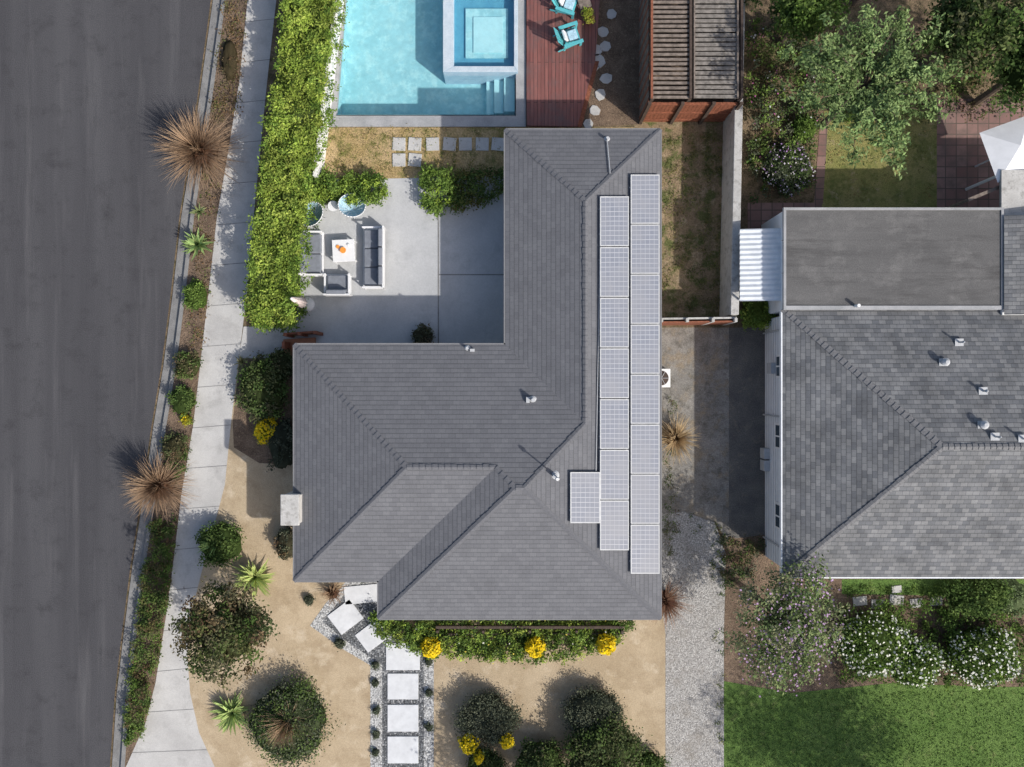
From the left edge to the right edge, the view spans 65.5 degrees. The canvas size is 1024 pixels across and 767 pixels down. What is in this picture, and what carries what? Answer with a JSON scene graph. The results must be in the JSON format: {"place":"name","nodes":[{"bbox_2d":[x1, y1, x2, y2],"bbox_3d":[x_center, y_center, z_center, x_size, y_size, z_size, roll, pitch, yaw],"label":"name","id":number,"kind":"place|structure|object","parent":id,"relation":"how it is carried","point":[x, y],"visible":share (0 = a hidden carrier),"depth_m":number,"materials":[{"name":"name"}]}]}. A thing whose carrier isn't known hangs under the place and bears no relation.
{"place":"outdoors","nodes":[
{"label":"outdoors","id":0,"kind":"place"},
{"bbox_2d":[0,0,210,766],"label":"street","id":1,"kind":"structure","parent":0,"point":[93,93],"depth_m":31.00,"materials":[{"name":"grey asphalt"}]},
{"bbox_2d":[110,0,212,766],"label":"ground","id":2,"kind":"structure","parent":0,"point":[157,394],"depth_m":31.03,"materials":[{"name":"grey concrete"}]},
{"bbox_2d":[112,0,221,766],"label":"gutter","id":3,"kind":"object","parent":2,"relation":"on","point":[164,384],"visible":0.84,"depth_m":31.00,"materials":[{"name":"concrete"}]},
{"bbox_2d":[121,0,225,766],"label":"kerb","id":4,"kind":"structure","parent":2,"relation":"on","point":[181,309],"depth_m":30.87,"materials":[{"name":"concrete"}]},
{"bbox_2d":[313,0,343,177],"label":"white garden wall","id":5,"kind":"structure","parent":2,"relation":"on","point":[330,66],"depth_m":30.24,"materials":[{"name":"paint"}]},
{"bbox_2d":[662,317,737,325],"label":"side gate","id":6,"kind":"structure","parent":2,"relation":"on","point":[701,321],"depth_m":29.46,"materials":[{"name":"white wood"}]},
{"bbox_2d":[719,0,744,316],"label":"block wall","id":7,"kind":"structure","parent":2,"relation":"on","point":[730,215],"depth_m":29.48,"materials":[{"name":"grey concrete"}]},
{"bbox_2d":[738,228,780,300],"bbox_3d":[9.029,-4.282,29.790,1.570,2.420,2.605,0,90,0],"label":"corrugated awning","id":8,"kind":"object","parent":7,"relation":"on","point":[760,264],"visible":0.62,"depth_m":28.72,"materials":[{"name":"white metal"}]},
{"bbox_2d":[126,0,275,766],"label":"sidewalk","id":9,"kind":"structure","parent":0,"point":[174,733],"depth_m":30.87,"materials":[{"name":"concrete"}]},
{"bbox_2d":[239,327,296,357],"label":"concrete walk","id":10,"kind":"structure","parent":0,"point":[262,342],"depth_m":30.87,"materials":[{"name":"grey concrete"}]},
{"bbox_2d":[310,582,433,766],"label":"path gravel","id":11,"kind":"structure","parent":0,"point":[318,624],"depth_m":30.87,"materials":[{"name":"grey gravel"}]},
{"bbox_2d":[323,597,423,766],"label":"path gravel","id":12,"kind":"structure","parent":11,"relation":"on","point":[377,653],"depth_m":30.87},
{"bbox_2d":[328,584,419,762],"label":"paver path","id":13,"kind":"structure","parent":0,"point":[345,617],"depth_m":30.83,"materials":[{"name":"white concrete"}]},
{"bbox_2d":[293,176,503,342],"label":"patio","id":14,"kind":"structure","parent":0,"point":[401,306],"depth_m":30.87,"materials":[{"name":"concrete"}]},
{"bbox_2d":[298,231,323,276],"bbox_3d":[-7.677,-4.971,30.483,0.850,0.774,1.710,0,90,0],"label":"outdoor sofa","id":15,"kind":"object","parent":14,"relation":"on","point":[316,266],"visible":0.69,"depth_m":30.47,"materials":[{"name":"grey fabric"}]},
{"bbox_2d":[323,273,351,295],"bbox_3d":[-6.679,-3.781,30.483,0.990,0.774,0.850,0,90,0],"label":"outdoor armchair","id":16,"kind":"object","parent":14,"relation":"on","point":[337,284],"visible":1,"depth_m":30.47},
{"bbox_2d":[332,239,356,262],"bbox_3d":[-6.449,-5.086,30.620,0.850,0.500,0.850,-3,90,0],"label":"coffee table","id":17,"kind":"object","parent":14,"relation":"on","point":[343,250],"visible":1,"depth_m":30.46,"materials":[{"name":"white paint"}]},
{"bbox_2d":[312,166,390,210],"bbox_3d":[-6.211,-7.453,30.408,3.221,1.014,1.634,0,90,0],"label":"patio hedge","id":18,"kind":"object","parent":14,"relation":"on","point":[358,187],"visible":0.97,"depth_m":30.36,"materials":[{"name":"green plant"}]},
{"bbox_2d":[362,226,385,288],"bbox_3d":[-5.297,-4.817,30.483,0.850,0.774,2.360,0,90,0],"label":"outdoor sofa","id":19,"kind":"object","parent":14,"relation":"on","point":[374,257],"visible":1,"depth_m":30.47,"materials":[{"name":"grey fabric"}]},
{"bbox_2d":[415,162,457,219],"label":"patio shrub","id":20,"kind":"object","parent":14,"relation":"on","point":[426,178],"visible":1,"depth_m":30.37,"materials":[{"name":"green plant"}]},
{"bbox_2d":[446,165,503,216],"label":"shrub","id":21,"kind":"object","parent":14,"relation":"on","point":[461,199],"visible":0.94,"depth_m":30.51,"materials":[{"name":"green plant"}]},
{"bbox_2d":[188,352,665,766],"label":"gravel yard","id":22,"kind":"structure","parent":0,"point":[632,669],"depth_m":30.88,"materials":[{"name":"beige gravel"}]},
{"bbox_2d":[194,520,246,571],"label":"dark shrub","id":23,"kind":"object","parent":22,"relation":"on","point":[229,538],"visible":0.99,"depth_m":30.32,"materials":[{"name":"green plant"}]},
{"bbox_2d":[168,576,279,691],"bbox_3d":[-10.247,8.719,28.833,3.781,4.346,3.997,30,90,0],"label":"olive tree","id":24,"kind":"object","parent":22,"relation":"on","point":[227,630],"visible":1,"depth_m":27.85,"materials":[{"name":"green plant"}]},
{"bbox_2d":[208,692,249,734],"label":"agave","id":25,"kind":"object","parent":22,"relation":"on","point":[230,715],"visible":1,"depth_m":30.61,"materials":[{"name":"green plant"}]},
{"bbox_2d":[231,558,275,599],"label":"agave","id":26,"kind":"object","parent":22,"relation":"on","point":[253,577],"visible":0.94,"depth_m":30.55,"materials":[{"name":"green plant"}]},
{"bbox_2d":[233,358,292,463],"bbox_3d":[-8.906,0.941,30.872,3.839,0.001,4.453,0,90,0],"label":"planter bed","id":27,"kind":"object","parent":22,"relation":"on","point":[245,442],"visible":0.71,"depth_m":30.87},
{"bbox_2d":[231,350,292,424],"bbox_3d":[-9.471,0.219,30.292,2.265,1.259,2.975,0,90,0],"label":"dark shrub","id":28,"kind":"object","parent":27,"relation":"on","point":[262,387],"visible":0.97,"depth_m":30.07,"materials":[{"name":"green plant"}]},
{"bbox_2d":[262,346,292,378],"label":"dark shrub","id":29,"kind":"object","parent":27,"relation":"on","point":[281,359],"visible":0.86,"depth_m":30.13,"materials":[{"name":"green plant"}]},
{"bbox_2d":[265,416,292,472],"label":"lavender shrub","id":30,"kind":"object","parent":27,"relation":"on","point":[280,443],"visible":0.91,"depth_m":30.24,"materials":[{"name":"green plant"}]},
{"bbox_2d":[273,526,292,560],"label":"lavender shrub","id":31,"kind":"object","parent":22,"relation":"on","point":[284,544],"visible":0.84,"depth_m":30.30,"materials":[{"name":"green plant"}]},
{"bbox_2d":[257,685,322,749],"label":"fountain grass","id":32,"kind":"object","parent":22,"relation":"on","point":[282,734],"depth_m":29.73,"materials":[{"name":"brown plant"}]},
{"bbox_2d":[280,491,301,525],"bbox_3d":[-7.719,4.392,29.325,0.653,3.350,1.083,0,90,0],"label":"chimney","id":33,"kind":"object","parent":22,"relation":"on","point":[291,508],"visible":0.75,"depth_m":27.65,"materials":[{"name":"paint"}]},
{"bbox_2d":[238,669,345,766],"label":"round shrub","id":34,"kind":"object","parent":22,"relation":"on","point":[313,715],"visible":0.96,"depth_m":30.15,"materials":[{"name":"green plant"}]},
{"bbox_2d":[450,687,527,752],"bbox_3d":[-0.959,12.832,30.286,2.648,1.276,2.395,28,90,0],"label":"round shrub","id":35,"kind":"object","parent":22,"relation":"on","point":[490,718],"visible":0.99,"depth_m":30.09,"materials":[{"name":"green plant"}]},
{"bbox_2d":[367,611,636,668],"bbox_3d":[-0.369,9.705,30.487,10.375,0.864,2.366,0,90,0],"label":"front planting","id":36,"kind":"object","parent":22,"relation":"on","point":[492,655],"visible":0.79,"depth_m":30.49,"materials":[{"name":"green plant"}]},
{"bbox_2d":[436,625,623,634],"bbox_3d":[0.684,9.448,30.600,7.218,0.750,0.422,0,90,0],"label":"garden fence","id":37,"kind":"object","parent":22,"relation":"on","point":[483,627],"visible":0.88,"depth_m":30.30,"materials":[{"name":"brown wood"}]},
{"bbox_2d":[512,736,568,766],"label":"dark shrub","id":38,"kind":"object","parent":22,"relation":"on","point":[540,753],"visible":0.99,"depth_m":30.04,"materials":[{"name":"green plant"}]},
{"bbox_2d":[556,683,627,733],"bbox_3d":[3.040,12.543,30.247,2.769,1.345,2.290,0,90,0],"label":"round shrub","id":39,"kind":"object","parent":22,"relation":"on","point":[584,708],"visible":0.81,"depth_m":30.12,"materials":[{"name":"green plant"}]},
{"bbox_2d":[556,711,652,766],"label":"dark shrub","id":40,"kind":"object","parent":22,"relation":"on","point":[616,745],"visible":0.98,"depth_m":29.68,"materials":[{"name":"green plant"}]},
{"bbox_2d":[324,121,654,179],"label":"dry lawn","id":41,"kind":"structure","parent":0,"point":[348,141],"depth_m":30.88,"materials":[{"name":"yellow plant"}]},
{"bbox_2d":[392,137,503,166],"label":"stepping stones","id":42,"kind":"object","parent":41,"relation":"on","point":[465,144],"visible":0.96,"depth_m":30.83,"materials":[{"name":"concrete"}]},
{"bbox_2d":[583,9,616,127],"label":"flagstone path","id":43,"kind":"structure","parent":0,"point":[605,78],"depth_m":30.83,"materials":[{"name":"grey stone"}]},
{"bbox_2d":[240,0,1023,647],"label":"yard ground","id":44,"kind":"structure","parent":0,"point":[752,186],"depth_m":30.88,"materials":[{"name":"soil"}]},
{"bbox_2d":[125,0,246,766],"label":"planting strip","id":45,"kind":"object","parent":44,"relation":"on","point":[173,423],"visible":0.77,"depth_m":30.88,"materials":[{"name":"brown soil"}]},
{"bbox_2d":[119,513,179,746],"bbox_3d":[-13.989,9.504,30.578,1.496,0.664,9.189,9,90,0],"label":"parkway groundcover","id":46,"kind":"object","parent":45,"relation":"on","point":[144,628],"visible":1,"depth_m":30.60,"materials":[{"name":"green plant"}]},
{"bbox_2d":[120,450,198,524],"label":"fountain grass","id":47,"kind":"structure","parent":45,"relation":"on","point":[158,484],"depth_m":30.27,"materials":[{"name":"brown plant"}]},
{"bbox_2d":[157,428,189,461],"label":"shrub","id":48,"kind":"object","parent":45,"relation":"on","point":[176,444],"visible":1,"depth_m":30.48,"materials":[{"name":"green plant"}]},
{"bbox_2d":[164,381,199,414],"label":"shrub","id":49,"kind":"object","parent":45,"relation":"on","point":[182,398],"visible":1,"depth_m":30.48,"materials":[{"name":"green plant"}]},
{"bbox_2d":[172,349,203,380],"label":"shrub","id":50,"kind":"object","parent":45,"relation":"on","point":[188,365],"visible":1,"depth_m":30.49,"materials":[{"name":"green plant"}]},
{"bbox_2d":[179,278,208,311],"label":"shrub","id":51,"kind":"object","parent":45,"relation":"on","point":[195,293],"visible":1,"depth_m":30.48,"materials":[{"name":"green plant"}]},
{"bbox_2d":[149,105,244,199],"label":"fountain grass","id":52,"kind":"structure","parent":45,"relation":"on","point":[199,149],"depth_m":30.20,"materials":[{"name":"brown plant"}]},
{"bbox_2d":[185,167,223,349],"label":"leaf litter","id":53,"kind":"object","parent":45,"relation":"on","point":[199,336],"visible":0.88,"depth_m":30.84,"materials":[{"name":"brown plant"}]},
{"bbox_2d":[208,0,248,123],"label":"leaf litter","id":54,"kind":"object","parent":45,"relation":"on","point":[238,39],"visible":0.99,"depth_m":30.83,"materials":[{"name":"brown plant"}]},
{"bbox_2d":[218,40,239,79],"bbox_3d":[-10.910,-12.472,30.698,0.844,0.460,1.545,0,90,0],"label":"rock","id":55,"kind":"object","parent":45,"relation":"on","point":[229,59],"visible":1,"depth_m":30.64,"materials":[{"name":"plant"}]},
{"bbox_2d":[239,0,349,336],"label":"hedge","id":56,"kind":"object","parent":44,"relation":"on","point":[286,188],"visible":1,"depth_m":29.14,"materials":[{"name":"green plant"}]},
{"bbox_2d":[329,0,525,126],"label":"swimming pool","id":57,"kind":"structure","parent":44,"relation":"in","point":[389,71],"depth_m":31.90,"materials":[{"name":"liquid"}]},
{"bbox_2d":[443,0,517,83],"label":"spa","id":58,"kind":"object","parent":57,"relation":"on","point":[480,41],"visible":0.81,"depth_m":30.97,"materials":[{"name":"liquid"}]},
{"bbox_2d":[526,0,599,127],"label":"wooden deck","id":59,"kind":"structure","parent":44,"relation":"on","point":[559,85],"depth_m":30.74,"materials":[{"name":"red wood"}]},
{"bbox_2d":[553,21,583,51],"bbox_3d":[2.100,-13.193,30.192,1.036,1.095,0.850,-18,90,0],"label":"adirondack chair","id":60,"kind":"object","parent":59,"relation":"on","point":[570,35],"visible":1,"depth_m":30.23,"materials":[{"name":"teal paint"}]},
{"bbox_2d":[582,0,638,125],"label":"garden gravel","id":61,"kind":"structure","parent":44,"relation":"on","point":[615,105],"depth_m":30.87,"materials":[{"name":"brown gravel"}]},
{"bbox_2d":[729,328,764,538],"bbox_3d":[9.156,1.996,30.875,1.497,0.001,8.331,0,90,0],"label":"driveway edge","id":62,"kind":"object","parent":44,"relation":"on","point":[746,428],"visible":1,"depth_m":30.88,"materials":[{"name":"concrete"}]},
{"bbox_2d":[736,301,778,331],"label":"potted bush","id":63,"kind":"object","parent":44,"relation":"on","point":[756,314],"visible":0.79,"depth_m":30.05,"materials":[{"name":"green plant"}]},
{"bbox_2d":[765,317,778,564],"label":"walls","id":64,"kind":"structure","parent":44,"relation":"on","point":[771,408],"depth_m":30.10,"materials":[{"name":"white paint"}]},
{"bbox_2d":[779,308,1023,577],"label":"fascia","id":65,"kind":"structure","parent":64,"relation":"on","point":[780,439],"depth_m":28.36,"materials":[{"name":"white"}]},
{"bbox_2d":[782,310,1023,576],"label":"roof","id":66,"kind":"structure","parent":65,"relation":"on","point":[852,444],"depth_m":27.69,"materials":[{"name":"grey tile"}]},
{"bbox_2d":[780,310,1023,578],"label":"ridge caps","id":67,"kind":"object","parent":66,"relation":"attached to","point":[915,423],"visible":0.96,"depth_m":27.18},
{"bbox_2d":[854,304,1023,441],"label":"roof vents","id":68,"kind":"object","parent":66,"relation":"on","point":[982,391],"visible":1,"depth_m":27.19,"materials":[{"name":"silver metal"}]},
{"bbox_2d":[761,139,817,201],"bbox_3d":[10.528,-8.172,30.345,2.215,1.156,2.205,-19,90,0],"label":"flowering bush","id":69,"kind":"object","parent":44,"relation":"on","point":[790,167],"visible":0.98,"depth_m":30.15,"materials":[{"name":"green plant"}]},
{"bbox_2d":[743,13,839,204],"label":"garden shrubs","id":70,"kind":"object","parent":44,"relation":"on","point":[755,144],"visible":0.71,"depth_m":30.47,"materials":[{"name":"green plant"}]},
{"bbox_2d":[787,114,821,143],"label":"shrub","id":71,"kind":"object","parent":44,"relation":"on","point":[804,124],"visible":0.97,"depth_m":30.32,"materials":[{"name":"green plant"}]},
{"bbox_2d":[763,0,851,46],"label":"dark tree","id":72,"kind":"object","parent":44,"relation":"on","point":[799,15],"visible":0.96,"depth_m":27.65,"materials":[{"name":"green plant"}]},
{"bbox_2d":[777,0,970,179],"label":"light green tree","id":73,"kind":"object","parent":44,"relation":"on","point":[857,93],"visible":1,"depth_m":26.22,"materials":[{"name":"green plant"}]},
{"bbox_2d":[761,207,1003,315],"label":"flat roof wing","id":74,"kind":"structure","parent":44,"relation":"on","point":[897,258],"depth_m":28.15,"materials":[{"name":"grey concrete"}]},
{"bbox_2d":[819,17,1023,126],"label":"garden shrubs","id":75,"kind":"object","parent":44,"relation":"on","point":[971,88],"visible":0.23,"depth_m":30.61,"materials":[{"name":"green plant"}]},
{"bbox_2d":[910,0,1023,82],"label":"dark tree","id":76,"kind":"object","parent":44,"relation":"on","point":[977,27],"visible":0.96,"depth_m":26.63,"materials":[{"name":"green plant"}]},
{"bbox_2d":[971,6,1023,117],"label":"dark tree","id":77,"kind":"object","parent":44,"relation":"on","point":[1014,79],"visible":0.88,"depth_m":27.29,"materials":[{"name":"green plant"}]},
{"bbox_2d":[1000,215,1023,314],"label":"wing","id":78,"kind":"structure","parent":44,"relation":"on","point":[1013,264],"depth_m":28.01,"materials":[{"name":"grey"}]},
{"bbox_2d":[634,122,722,316],"bbox_3d":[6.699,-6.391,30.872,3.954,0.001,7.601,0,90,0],"label":"side yard","id":79,"kind":"structure","parent":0,"point":[692,224],"depth_m":30.87,"materials":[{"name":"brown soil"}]},
{"bbox_2d":[662,413,701,466],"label":"fountain grass","id":80,"kind":"object","parent":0,"point":[678,438],"depth_m":30.40,"materials":[{"name":"beige plant"}]},
{"bbox_2d":[634,0,742,120],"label":"pergola floor","id":81,"kind":"structure","parent":0,"point":[636,60],"depth_m":30.86,"materials":[{"name":"brown wood"}]},
{"bbox_2d":[638,0,742,123],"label":"pergola","id":82,"kind":"object","parent":81,"relation":"on","point":[686,110],"visible":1,"depth_m":28.48,"materials":[{"name":"brown wood"}]},
{"bbox_2d":[662,512,725,766],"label":"gravel driveway","id":83,"kind":"structure","parent":0,"point":[694,673],"depth_m":30.87,"materials":[{"name":"grey gravel"}]},
{"bbox_2d":[646,577,696,631],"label":"fountain grass","id":84,"kind":"object","parent":83,"relation":"on","point":[669,603],"depth_m":30.47,"materials":[{"name":"brown plant"}]},
{"bbox_2d":[662,328,728,538],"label":"driveway","id":85,"kind":"structure","parent":0,"point":[695,361],"depth_m":30.88,"materials":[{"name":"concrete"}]},
{"bbox_2d":[748,203,821,228],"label":"brick path","id":86,"kind":"structure","parent":0,"point":[759,214],"depth_m":30.87,"materials":[{"name":"red brick"}]},
{"bbox_2d":[814,125,827,203],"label":"brick path","id":87,"kind":"structure","parent":0,"point":[820,174],"depth_m":30.87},
{"bbox_2d":[724,681,1023,766],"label":"lawn","id":88,"kind":"structure","parent":0,"point":[731,689],"depth_m":30.87,"materials":[{"name":"green plant"}]},
{"bbox_2d":[724,535,1023,692],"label":"planter soil","id":89,"kind":"structure","parent":0,"point":[733,672],"depth_m":30.87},
{"bbox_2d":[716,533,765,589],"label":"weeds","id":90,"kind":"object","parent":89,"relation":"on","point":[751,553],"visible":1,"depth_m":30.76,"materials":[{"name":"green plant"}]},
{"bbox_2d":[718,551,857,698],"bbox_3d":[9.642,8.386,28.514,4.959,4.982,4.253,-31,90,0],"label":"purple flowering tree","id":91,"kind":"object","parent":89,"relation":"on","point":[788,620],"visible":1,"depth_m":27.21,"materials":[{"name":"green plant"}]},
{"bbox_2d":[827,605,922,684],"bbox_3d":[13.689,9.887,30.100,3.437,1.650,3.021,0,90,0],"label":"white flowering bush","id":92,"kind":"object","parent":89,"relation":"on","point":[876,641],"visible":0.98,"depth_m":29.79,"materials":[{"name":"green plant"}]},
{"bbox_2d":[852,585,941,608],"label":"stepping stones","id":93,"kind":"object","parent":89,"relation":"on","point":[860,601],"visible":0.81,"depth_m":30.83,"materials":[{"name":"stone"}]},
{"bbox_2d":[887,630,950,692],"bbox_3d":[15.277,10.538,30.160,2.645,1.523,2.285,0,90,0],"label":"white flowering bush","id":94,"kind":"object","parent":89,"relation":"on","point":[926,658],"visible":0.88,"depth_m":29.84,"materials":[{"name":"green plant"}]},
{"bbox_2d":[836,593,1023,691],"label":"border shrubs","id":95,"kind":"object","parent":89,"relation":"on","point":[947,616],"visible":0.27,"depth_m":30.53,"materials":[{"name":"green plant"}]},
{"bbox_2d":[941,619,1023,693],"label":"white flowering bush","id":96,"kind":"object","parent":89,"relation":"on","point":[981,656],"visible":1,"depth_m":29.82,"materials":[{"name":"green plant"}]},
{"bbox_2d":[822,111,936,206],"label":"garden lawn","id":97,"kind":"structure","parent":0,"point":[908,188],"depth_m":30.87,"materials":[{"name":"green plant"}]},
{"bbox_2d":[842,579,1023,594],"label":"side lawn","id":98,"kind":"structure","parent":0,"point":[884,582],"depth_m":30.87,"materials":[{"name":"green plant"}]},
{"bbox_2d":[937,578,1015,622],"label":"dark shrub","id":99,"kind":"object","parent":98,"relation":"on","point":[974,597],"visible":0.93,"depth_m":29.74,"materials":[{"name":"green plant"}]},
{"bbox_2d":[995,578,1023,621],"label":"pale shrub","id":100,"kind":"object","parent":98,"relation":"on","point":[1018,601],"visible":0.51,"depth_m":30.15,"materials":[{"name":"green plant"}]},
{"bbox_2d":[937,99,1023,206],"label":"brick patio","id":101,"kind":"structure","parent":0,"point":[961,152],"depth_m":30.87,"materials":[{"name":"red brick"}]},
{"bbox_2d":[965,170,1023,215],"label":"patio cover","id":102,"kind":"object","parent":101,"relation":"on","point":[1011,192],"visible":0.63,"depth_m":28.38,"materials":[{"name":"white paint"}]},
{"bbox_2d":[975,117,1023,181],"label":"patio umbrella","id":103,"kind":"object","parent":101,"relation":"on","point":[1003,145],"visible":1,"depth_m":28.38,"materials":[{"name":"white fabric"}]},
{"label":"walls","id":104,"kind":"object","parent":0,"visible":0},
{"bbox_2d":[293,128,661,619],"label":"fascia","id":105,"kind":"structure","parent":104,"relation":"on","point":[504,343],"depth_m":28.29,"materials":[{"name":"paint"}]},
{"bbox_2d":[294,129,660,618],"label":"roof","id":106,"kind":"structure","parent":105,"relation":"on","point":[519,555],"depth_m":27.71,"materials":[{"name":"grey"}]},
{"bbox_2d":[292,128,661,619],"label":"ridge caps","id":107,"kind":"object","parent":106,"relation":"attached to","point":[483,518],"visible":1,"depth_m":27.30,"materials":[{"name":"grey"}]},
{"bbox_2d":[569,175,659,573],"bbox_3d":[3.576,-0.331,27.607,3.273,1.270,14.103,0,90,0],"label":"solar panel array","id":108,"kind":"object","parent":106,"relation":"on","point":[601,497],"visible":1,"depth_m":27.76,"materials":[{"name":"glass"}]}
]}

